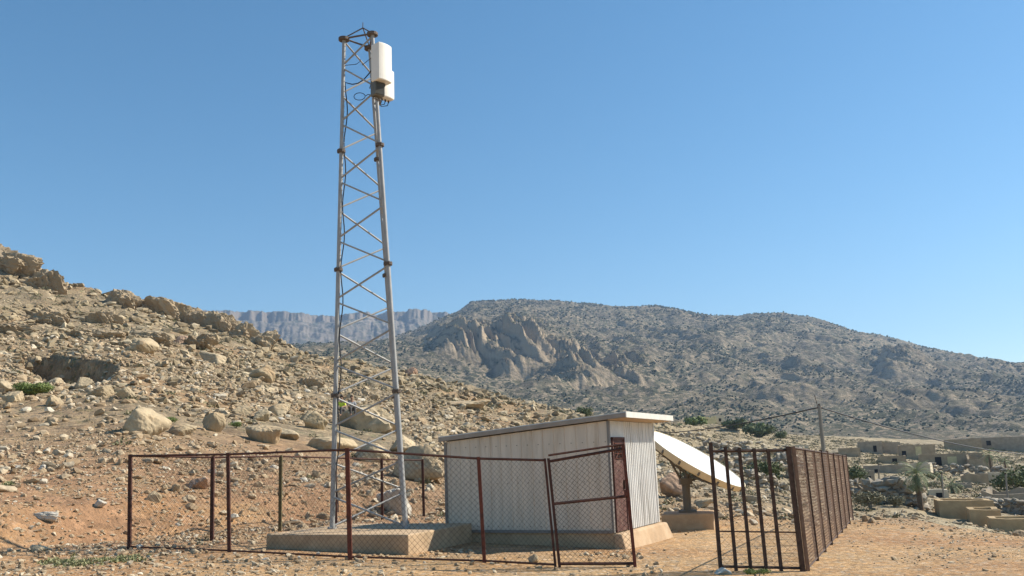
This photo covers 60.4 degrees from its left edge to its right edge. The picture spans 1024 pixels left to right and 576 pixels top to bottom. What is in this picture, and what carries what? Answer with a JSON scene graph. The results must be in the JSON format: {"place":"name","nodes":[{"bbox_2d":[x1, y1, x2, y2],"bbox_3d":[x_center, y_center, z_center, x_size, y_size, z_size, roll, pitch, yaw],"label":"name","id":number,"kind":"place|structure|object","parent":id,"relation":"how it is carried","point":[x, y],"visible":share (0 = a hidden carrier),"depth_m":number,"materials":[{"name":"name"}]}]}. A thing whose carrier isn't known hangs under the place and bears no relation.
{"place":"outdoors","nodes":[
{"label":"outdoors","id":0,"kind":"place"},
{"bbox_2d":[36,557,103,567],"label":"grass","id":1,"kind":"structure","parent":0,"point":[70,562],"depth_m":14.98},
{"bbox_2d":[202,309,448,343],"bbox_3d":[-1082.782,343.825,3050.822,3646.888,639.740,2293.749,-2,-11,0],"label":"plateau","id":2,"kind":"structure","parent":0,"point":[294,328],"depth_m":3296.88,"materials":[{"name":"stone"}]},
{"bbox_2d":[0,270,1023,575],"bbox_3d":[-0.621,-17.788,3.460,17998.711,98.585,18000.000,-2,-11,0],"label":"ground","id":3,"kind":"structure","parent":0,"point":[698,548],"depth_m":21.87,"materials":[{"name":"soil"}]},
{"bbox_2d":[0,380,12,392],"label":"boulder","id":4,"kind":"object","parent":3,"relation":"on","point":[6,386],"visible":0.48,"depth_m":43.95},
{"bbox_2d":[1,391,24,401],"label":"boulder","id":5,"kind":"object","parent":3,"relation":"on","point":[15,396],"visible":0.73,"depth_m":40.15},
{"bbox_2d":[0,323,34,333],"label":"rock outcrop","id":6,"kind":"object","parent":3,"relation":"on","point":[5,328],"visible":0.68,"depth_m":83.59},
{"bbox_2d":[0,250,44,276],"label":"rock outcrop","id":7,"kind":"object","parent":3,"relation":"on","point":[19,264],"visible":0.84,"depth_m":148.32,"materials":[{"name":"stone"}]},
{"bbox_2d":[11,381,55,395],"bbox_3d":[-22.911,4.896,42.024,1.844,0.918,1.506,-2,-11,0],"label":"bush","id":8,"kind":"object","parent":3,"relation":"on","point":[28,388],"visible":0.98,"depth_m":41.73,"materials":[{"name":"green plant"}]},
{"bbox_2d":[17,269,67,294],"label":"rock outcrop","id":9,"kind":"object","parent":3,"relation":"on","point":[53,280],"visible":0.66,"depth_m":147.37,"materials":[{"name":"stone"}]},
{"bbox_2d":[34,512,58,521],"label":"boulder","id":10,"kind":"object","parent":3,"relation":"on","point":[50,516],"visible":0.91,"depth_m":19.01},
{"bbox_2d":[28,307,69,325],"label":"rock outcrop","id":11,"kind":"object","parent":3,"relation":"on","point":[49,316],"visible":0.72,"depth_m":96.38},
{"bbox_2d":[45,395,63,405],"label":"boulder","id":12,"kind":"object","parent":3,"relation":"on","point":[52,398],"visible":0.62,"depth_m":39.39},
{"bbox_2d":[74,377,93,388],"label":"boulder","id":13,"kind":"object","parent":3,"relation":"on","point":[83,382],"visible":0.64,"depth_m":46.86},
{"bbox_2d":[65,328,124,339],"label":"rock outcrop","id":14,"kind":"object","parent":3,"relation":"on","point":[103,333],"visible":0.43,"depth_m":87.41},
{"bbox_2d":[86,385,114,396],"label":"boulder","id":15,"kind":"object","parent":3,"relation":"on","point":[102,391],"visible":0.79,"depth_m":43.16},
{"bbox_2d":[84,311,125,324],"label":"rock outcrop","id":16,"kind":"object","parent":3,"relation":"on","point":[107,317],"visible":0.72,"depth_m":104.92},
{"bbox_2d":[54,552,161,562],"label":"grass","id":17,"kind":"structure","parent":3,"relation":"on","point":[120,558],"depth_m":15.54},
{"bbox_2d":[105,289,141,308],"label":"rock outcrop","id":18,"kind":"object","parent":3,"relation":"on","point":[126,298],"visible":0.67,"depth_m":145.05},
{"bbox_2d":[116,386,134,397],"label":"boulder","id":19,"kind":"object","parent":3,"relation":"on","point":[127,391],"visible":0.8,"depth_m":41.74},
{"bbox_2d":[124,338,158,353],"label":"boulder","id":20,"kind":"object","parent":3,"relation":"on","point":[148,345],"visible":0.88,"depth_m":76.27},
{"bbox_2d":[123,405,171,435],"bbox_3d":[-13.224,4.936,31.917,1.663,1.393,1.118,2,-12,-18],"label":"boulder","id":21,"kind":"object","parent":3,"relation":"on","point":[149,421],"visible":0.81,"depth_m":31.59,"materials":[{"name":"stone"}]},
{"bbox_2d":[132,329,171,346],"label":"rock outcrop","id":22,"kind":"object","parent":3,"relation":"on","point":[162,338],"visible":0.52,"depth_m":90.30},
{"bbox_2d":[146,491,161,502],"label":"boulder","id":23,"kind":"object","parent":3,"relation":"on","point":[154,496],"visible":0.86,"depth_m":22.16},
{"bbox_2d":[144,295,194,321],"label":"rock outcrop","id":24,"kind":"object","parent":3,"relation":"on","point":[172,308],"visible":0.65,"depth_m":147.69,"materials":[{"name":"stone"}]},
{"bbox_2d":[168,424,196,435],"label":"boulder","id":25,"kind":"object","parent":3,"relation":"on","point":[181,429],"visible":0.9,"depth_m":33.57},
{"bbox_2d":[183,311,206,325],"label":"rock outcrop","id":26,"kind":"object","parent":3,"relation":"on","point":[197,317],"visible":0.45,"depth_m":147.56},
{"bbox_2d":[186,477,209,488],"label":"boulder","id":27,"kind":"object","parent":3,"relation":"on","point":[202,482],"visible":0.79,"depth_m":24.72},
{"bbox_2d":[183,334,218,351],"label":"rock outcrop","id":28,"kind":"object","parent":3,"relation":"on","point":[203,341],"visible":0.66,"depth_m":97.23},
{"bbox_2d":[30,410,377,544],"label":"dry tufts","id":29,"kind":"object","parent":3,"relation":"on","point":[357,511],"visible":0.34,"depth_m":26.88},
{"bbox_2d":[199,351,226,364],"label":"boulder","id":30,"kind":"object","parent":3,"relation":"on","point":[218,359],"visible":0.77,"depth_m":88.27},
{"bbox_2d":[202,412,225,432],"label":"boulder","id":31,"kind":"object","parent":3,"relation":"on","point":[214,422],"visible":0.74,"depth_m":37.08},
{"bbox_2d":[200,311,237,331],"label":"rock outcrop","id":32,"kind":"object","parent":3,"relation":"on","point":[223,322],"visible":0.75,"depth_m":143.34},
{"bbox_2d":[233,405,251,416],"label":"boulder","id":33,"kind":"object","parent":3,"relation":"on","point":[244,410],"visible":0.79,"depth_m":46.31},
{"bbox_2d":[227,321,259,339],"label":"rock outcrop","id":34,"kind":"object","parent":3,"relation":"on","point":[247,329],"visible":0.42,"depth_m":142.02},
{"bbox_2d":[253,408,269,420],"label":"boulder","id":35,"kind":"object","parent":3,"relation":"on","point":[262,415],"visible":0.96,"depth_m":45.84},
{"bbox_2d":[249,365,274,382],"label":"boulder","id":36,"kind":"object","parent":3,"relation":"on","point":[267,372],"visible":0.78,"depth_m":79.33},
{"bbox_2d":[245,424,281,443],"bbox_3d":[-10.476,6.292,37.255,1.411,1.096,1.376,3,-12,-26],"label":"boulder","id":37,"kind":"object","parent":3,"relation":"on","point":[264,433],"visible":0.86,"depth_m":36.96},
{"bbox_2d":[250,330,280,349],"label":"rock outcrop","id":38,"kind":"object","parent":3,"relation":"on","point":[267,338],"visible":0.78,"depth_m":137.15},
{"bbox_2d":[268,403,289,416],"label":"boulder","id":39,"kind":"object","parent":3,"relation":"on","point":[281,409],"visible":0.68,"depth_m":50.09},
{"bbox_2d":[280,429,298,439],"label":"boulder","id":40,"kind":"object","parent":3,"relation":"on","point":[289,434],"visible":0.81,"depth_m":39.28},
{"bbox_2d":[297,377,324,388],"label":"rock outcrop","id":41,"kind":"object","parent":3,"relation":"on","point":[318,382],"visible":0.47,"depth_m":85.32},
{"bbox_2d":[304,411,327,429],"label":"boulder","id":42,"kind":"object","parent":3,"relation":"on","point":[315,419],"visible":0.94,"depth_m":47.92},
{"bbox_2d":[307,436,357,451],"bbox_3d":[-8.210,7.194,39.301,2.064,1.104,1.732,-7,-12,22],"label":"boulder","id":43,"kind":"object","parent":3,"relation":"on","point":[322,442],"visible":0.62,"depth_m":38.65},
{"bbox_2d":[127,448,556,567],"bbox_3d":[-4.595,4.864,20.110,7.434,2.282,13.551,1,-11,-15],"label":"chain link fence","id":44,"kind":"object","parent":3,"relation":"on","point":[212,484],"visible":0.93,"depth_m":16.69,"materials":[{"name":"metal"}]},
{"bbox_2d":[547,443,636,566],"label":"chain link gate","id":45,"kind":"structure","parent":44,"relation":"attached to","point":[626,494],"depth_m":14.64,"materials":[{"name":"metal"}]},
{"bbox_2d":[351,389,379,400],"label":"rock outcrop","id":46,"kind":"object","parent":3,"relation":"on","point":[371,395],"visible":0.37,"depth_m":88.31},
{"bbox_2d":[339,404,395,433],"bbox_3d":[-9.026,8.291,54.412,3.804,2.240,2.484,-2,-11,0],"label":"boulder","id":47,"kind":"object","parent":3,"relation":"on","point":[363,420],"visible":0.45,"depth_m":53.45,"materials":[{"name":"stone"}]},
{"bbox_2d":[266,523,471,554],"bbox_3d":[-2.890,5.385,18.222,3.299,0.786,2.699,-7,-12,23],"label":"concrete base","id":48,"kind":"object","parent":3,"relation":"on","point":[449,535],"visible":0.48,"depth_m":17.31,"materials":[{"name":"concrete"}]},
{"bbox_2d":[327,22,410,528],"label":"lattice tower","id":49,"kind":"structure","parent":48,"relation":"on","point":[387,262],"depth_m":19.59,"materials":[{"name":"metal"}]},
{"bbox_2d":[371,81,384,100],"bbox_3d":[-3.118,-4.513,20.287,0.260,0.439,0.333,6,-14,-37],"label":"radio unit","id":50,"kind":"object","parent":49,"relation":"attached to","point":[378,90],"visible":1,"depth_m":20.18,"materials":[{"name":"metal"}]},
{"bbox_2d":[369,42,391,88],"bbox_3d":[-3.070,-5.126,20.380,0.479,1.086,0.400,-11,-14,39],"label":"panel antenna","id":51,"kind":"object","parent":49,"relation":"attached to","point":[381,62],"visible":0.93,"depth_m":20.20,"materials":[{"name":"plastic"}]},
{"bbox_2d":[374,71,393,106],"bbox_3d":[-3.025,-4.716,20.707,0.419,0.876,0.360,-11,-14,39],"label":"panel antenna","id":52,"kind":"object","parent":49,"relation":"attached to","point":[388,97],"visible":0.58,"depth_m":20.60,"materials":[{"name":"plastic"}]},
{"bbox_2d":[3,276,739,467],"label":"hillside blocks","id":53,"kind":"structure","parent":3,"relation":"on","point":[29,366],"depth_m":101.82,"materials":[{"name":"stone"}]},
{"bbox_2d":[353,443,390,461],"bbox_3d":[-6.011,7.268,37.925,1.605,1.172,1.117,3,-12,-23],"label":"boulder","id":54,"kind":"object","parent":3,"relation":"on","point":[367,447],"visible":0.5,"depth_m":37.54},
{"bbox_2d":[376,488,411,515],"bbox_3d":[-3.600,6.929,28.013,0.905,1.129,1.184,-12,-15,42],"label":"boulder","id":55,"kind":"object","parent":3,"relation":"on","point":[391,507],"visible":0.43,"depth_m":27.73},
{"bbox_2d":[389,435,415,451],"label":"boulder","id":56,"kind":"object","parent":3,"relation":"on","point":[407,443],"visible":0.56,"depth_m":42.70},
{"bbox_2d":[393,444,442,480],"bbox_3d":[-3.631,6.803,34.245,1.990,1.414,1.525,-2,-11,0],"label":"boulder","id":57,"kind":"object","parent":3,"relation":"on","point":[427,449],"visible":0.8,"depth_m":33.67,"materials":[{"name":"stone"}]},
{"bbox_2d":[445,400,489,408],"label":"boulder","id":58,"kind":"object","parent":3,"relation":"on","point":[475,404],"visible":0.53,"depth_m":107.65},
{"bbox_2d":[0,270,1023,572],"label":"hillside rubble","id":59,"kind":"object","parent":3,"relation":"on","point":[258,354],"visible":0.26,"depth_m":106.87,"materials":[{"name":"stone"}]},
{"bbox_2d":[0,426,1023,575],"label":"stones","id":60,"kind":"object","parent":3,"relation":"on","point":[121,548],"visible":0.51,"depth_m":19.10,"materials":[{"name":"stone"}]},
{"bbox_2d":[0,331,1023,536],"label":"broken stones","id":61,"kind":"object","parent":3,"relation":"on","point":[71,463],"visible":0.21,"depth_m":48.61,"materials":[{"name":"stone"}]},
{"bbox_2d":[0,278,1023,534],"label":"hillside scrub","id":62,"kind":"object","parent":3,"relation":"on","point":[532,422],"visible":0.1,"depth_m":106.12,"materials":[{"name":"plant"}]},
{"bbox_2d":[438,411,672,549],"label":"metal shed","id":63,"kind":"structure","parent":3,"relation":"on","point":[633,432],"depth_m":18.42,"materials":[{"name":"paint"}]},
{"bbox_2d":[611,437,629,532],"bbox_3d":[2.213,3.988,17.941,0.070,1.870,0.710,-7,-12,26],"label":"door","id":64,"kind":"structure","parent":63,"relation":"in","point":[614,440],"depth_m":17.88,"materials":[{"name":"red paint"}]},
{"bbox_2d":[575,405,592,416],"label":"bush","id":65,"kind":"object","parent":3,"relation":"on","point":[585,411],"visible":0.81,"depth_m":147.82,"materials":[{"name":"green plant"}]},
{"bbox_2d":[659,472,681,497],"bbox_3d":[6.817,8.456,37.587,1.355,1.177,0.877,1,-11,-16],"label":"boulder","id":66,"kind":"object","parent":3,"relation":"on","point":[669,485],"visible":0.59,"depth_m":37.24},
{"bbox_2d":[661,510,714,529],"bbox_3d":[4.571,6.130,22.639,1.308,0.700,1.524,-5,-11,13],"label":"dish base","id":67,"kind":"object","parent":3,"relation":"on","point":[697,520],"visible":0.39,"depth_m":22.05,"materials":[{"name":"concrete"}]},
{"bbox_2d":[654,431,745,512],"bbox_3d":[4.782,4.721,22.819,2.477,2.119,2.706,-2,-11,0],"label":"satellite dish","id":68,"kind":"object","parent":67,"relation":"on","point":[695,462],"visible":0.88,"depth_m":22.78,"materials":[{"name":"white paint"}]},
{"bbox_2d":[683,415,707,425],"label":"bush","id":69,"kind":"object","parent":3,"relation":"on","point":[699,420],"visible":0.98,"depth_m":252.43,"materials":[{"name":"green plant"}]},
{"bbox_2d":[693,498,712,507],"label":"boulder","id":70,"kind":"object","parent":3,"relation":"on","point":[703,503],"visible":0.84,"depth_m":31.64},
{"bbox_2d":[721,417,747,429],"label":"bush","id":71,"kind":"object","parent":3,"relation":"on","point":[736,421],"visible":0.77,"depth_m":249.04,"materials":[{"name":"green plant"}]},
{"bbox_2d":[679,431,801,454],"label":"stone wall","id":72,"kind":"structure","parent":3,"relation":"on","point":[740,444],"depth_m":159.54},
{"bbox_2d":[696,441,809,466],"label":"stone wall","id":73,"kind":"structure","parent":3,"relation":"on","point":[778,457],"depth_m":111.17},
{"bbox_2d":[708,453,800,478],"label":"stone wall","id":74,"kind":"structure","parent":3,"relation":"on","point":[719,457],"depth_m":85.04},
{"bbox_2d":[743,568,771,575],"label":"weed","id":75,"kind":"object","parent":3,"relation":"on","point":[752,571],"visible":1,"depth_m":13.15,"materials":[{"name":"green plant"}]},
{"bbox_2d":[729,468,789,492],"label":"stone wall","id":76,"kind":"structure","parent":3,"relation":"on","point":[764,481],"depth_m":55.04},
{"bbox_2d":[741,422,777,437],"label":"bush","id":77,"kind":"object","parent":3,"relation":"on","point":[759,431],"visible":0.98,"depth_m":241.06,"materials":[{"name":"green plant"}]},
{"bbox_2d":[743,457,785,480],"bbox_3d":[16.758,12.280,58.592,2.286,2.183,2.960,6,-14,-36],"label":"bush","id":78,"kind":"object","parent":3,"relation":"on","point":[777,470],"visible":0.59,"depth_m":58.04,"materials":[{"name":"green plant"}]},
{"bbox_2d":[791,446,853,570],"bbox_3d":[7.152,4.674,19.689,0.117,2.245,12.784,-7,-12,23],"label":"side fence","id":79,"kind":"object","parent":3,"relation":"on","point":[823,483],"visible":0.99,"depth_m":17.28,"materials":[{"name":"brown metal"}]},
{"bbox_2d":[708,442,805,571],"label":"barred gate","id":80,"kind":"structure","parent":79,"relation":"attached to","point":[797,532],"depth_m":14.02,"materials":[{"name":"metal"}]},
{"bbox_2d":[814,395,831,510],"bbox_3d":[19.076,10.280,53.801,0.343,7.446,0.311,-12,-15,41],"label":"utility pole","id":81,"kind":"object","parent":3,"relation":"on","point":[822,439],"visible":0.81,"depth_m":53.98,"materials":[{"name":"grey wood"}]},
{"bbox_2d":[663,407,816,433],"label":"overhead line","id":82,"kind":"object","parent":81,"relation":"attached to","point":[747,422],"visible":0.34,"depth_m":66.02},
{"bbox_2d":[821,407,1023,454],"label":"overhead line","id":83,"kind":"object","parent":81,"relation":"attached to","point":[913,433],"visible":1,"depth_m":67.27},
{"bbox_2d":[838,447,860,456],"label":"mud house","id":84,"kind":"structure","parent":3,"relation":"on","point":[852,452],"depth_m":193.09,"materials":[{"name":"brick"}]},
{"bbox_2d":[848,464,867,480],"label":"bush","id":85,"kind":"object","parent":3,"relation":"on","point":[855,472],"visible":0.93,"depth_m":98.53,"materials":[{"name":"green plant"}]},
{"bbox_2d":[843,477,877,494],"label":"stone wall","id":86,"kind":"structure","parent":3,"relation":"on","point":[859,488],"depth_m":73.09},
{"bbox_2d":[705,425,1023,515],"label":"valley scrub","id":87,"kind":"object","parent":3,"relation":"on","point":[934,485],"visible":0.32,"depth_m":158.04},
{"bbox_2d":[851,491,886,508],"bbox_3d":[23.491,14.033,58.082,2.281,1.332,2.414,-2,-11,0],"label":"bush","id":88,"kind":"object","parent":3,"relation":"on","point":[868,497],"visible":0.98,"depth_m":57.81,"materials":[{"name":"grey plant"}]},
{"bbox_2d":[857,441,882,453],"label":"mud house","id":89,"kind":"structure","parent":3,"relation":"on","point":[874,447],"depth_m":219.13,"materials":[{"name":"grey paint"}]},
{"bbox_2d":[863,464,905,473],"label":"mud house","id":90,"kind":"structure","parent":3,"relation":"on","point":[892,469],"depth_m":126.60,"materials":[{"name":"grey paint"}]},
{"bbox_2d":[882,442,899,453],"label":"mud house","id":91,"kind":"structure","parent":3,"relation":"on","point":[890,447],"depth_m":221.98,"materials":[{"name":"grey paint"}]},
{"bbox_2d":[877,455,906,463],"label":"mud house","id":92,"kind":"structure","parent":3,"relation":"on","point":[889,459],"depth_m":158.24,"materials":[{"name":"soil"}]},
{"bbox_2d":[885,495,905,507],"bbox_3d":[25.845,14.396,59.238,1.429,0.961,1.720,-6,-12,18],"label":"bush","id":93,"kind":"object","parent":3,"relation":"on","point":[893,501],"visible":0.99,"depth_m":58.91,"materials":[{"name":"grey plant"}]},
{"bbox_2d":[860,476,932,509],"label":"stone wall","id":94,"kind":"structure","parent":3,"relation":"on","point":[886,487],"depth_m":62.46,"materials":[{"name":"stone"}]},
{"bbox_2d":[899,462,932,473],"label":"mud house","id":95,"kind":"structure","parent":3,"relation":"on","point":[929,464],"depth_m":127.02,"materials":[{"name":"paint"}]},
{"bbox_2d":[897,444,935,459],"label":"mud house","id":96,"kind":"structure","parent":3,"relation":"on","point":[911,451],"depth_m":201.66,"materials":[{"name":"soil"}]},
{"bbox_2d":[896,460,937,510],"bbox_3d":[27.888,13.681,60.562,2.440,3.556,2.729,2,-12,-19],"label":"palm tree","id":97,"kind":"object","parent":3,"relation":"on","point":[915,482],"visible":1,"depth_m":60.34,"materials":[{"name":"green plant"}]},
{"bbox_2d":[927,488,948,497],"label":"mud house","id":98,"kind":"structure","parent":3,"relation":"on","point":[936,492],"depth_m":77.60,"materials":[{"name":"paint"}]},
{"bbox_2d":[918,452,982,465],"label":"mud house","id":99,"kind":"structure","parent":3,"relation":"on","point":[948,459],"depth_m":167.83,"materials":[{"name":"brick"}]},
{"bbox_2d":[940,477,962,493],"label":"palm tree","id":100,"kind":"object","parent":3,"relation":"on","point":[952,489],"visible":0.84,"depth_m":83.22,"materials":[{"name":"green plant"}]},
{"bbox_2d":[943,438,981,451],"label":"mud house","id":101,"kind":"structure","parent":3,"relation":"on","point":[977,443],"depth_m":254.71,"materials":[{"name":"brick"}]},
{"bbox_2d":[933,498,993,518],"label":"mud house","id":102,"kind":"structure","parent":3,"relation":"on","point":[951,508],"depth_m":57.60,"materials":[{"name":"paint"}]},
{"bbox_2d":[960,473,988,484],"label":"mud house","id":103,"kind":"structure","parent":3,"relation":"on","point":[978,477],"depth_m":108.77,"materials":[{"name":"brick"}]},
{"bbox_2d":[932,462,1023,474],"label":"stone wall","id":104,"kind":"structure","parent":3,"relation":"on","point":[971,468],"depth_m":129.36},
{"bbox_2d":[966,454,992,468],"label":"mud house","id":105,"kind":"structure","parent":3,"relation":"on","point":[975,461],"depth_m":161.11,"materials":[{"name":"brick"}]},
{"bbox_2d":[966,507,1000,526],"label":"mud house","id":106,"kind":"structure","parent":3,"relation":"on","point":[977,515],"depth_m":54.37,"materials":[{"name":"paint"}]},
{"bbox_2d":[978,448,1000,471],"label":"palm tree","id":107,"kind":"object","parent":3,"relation":"on","point":[989,459],"visible":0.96,"depth_m":129.79,"materials":[{"name":"green plant"}]},
{"bbox_2d":[968,436,1023,451],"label":"mud house","id":108,"kind":"structure","parent":3,"relation":"on","point":[1014,444],"depth_m":258.74,"materials":[{"name":"grey paint"}]},
{"bbox_2d":[977,496,1023,515],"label":"stone wall","id":109,"kind":"structure","parent":3,"relation":"on","point":[1014,506],"depth_m":64.45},
{"bbox_2d":[981,486,1023,499],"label":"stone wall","id":110,"kind":"structure","parent":3,"relation":"on","point":[1017,493],"depth_m":76.37,"materials":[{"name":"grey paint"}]},
{"bbox_2d":[986,516,1023,531],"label":"cistern","id":111,"kind":"object","parent":3,"relation":"on","point":[1008,523],"visible":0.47,"depth_m":51.13,"materials":[{"name":"paint"}]},
{"bbox_2d":[989,463,1023,490],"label":"tree","id":112,"kind":"object","parent":3,"relation":"on","point":[1016,480],"visible":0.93,"depth_m":81.73,"materials":[{"name":"green plant"}]},
{"bbox_2d":[0,0,1023,362],"label":"sky","id":113,"kind":"structure","parent":0,"point":[858,165],"materials":[{"name":"blue"}]},
{"bbox_2d":[291,299,1023,439],"bbox_3d":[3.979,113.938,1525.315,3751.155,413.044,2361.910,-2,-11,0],"label":"mountain","id":114,"kind":"structure","parent":0,"point":[548,353],"depth_m":1110.88,"materials":[{"name":"stone"}]},
{"bbox_2d":[291,298,1023,439],"bbox_3d":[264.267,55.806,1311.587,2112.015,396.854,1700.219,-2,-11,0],"label":"mountain shrubs","id":115,"kind":"object","parent":114,"relation":"on","point":[692,313],"visible":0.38,"depth_m":1165.40,"materials":[{"name":"plant"}]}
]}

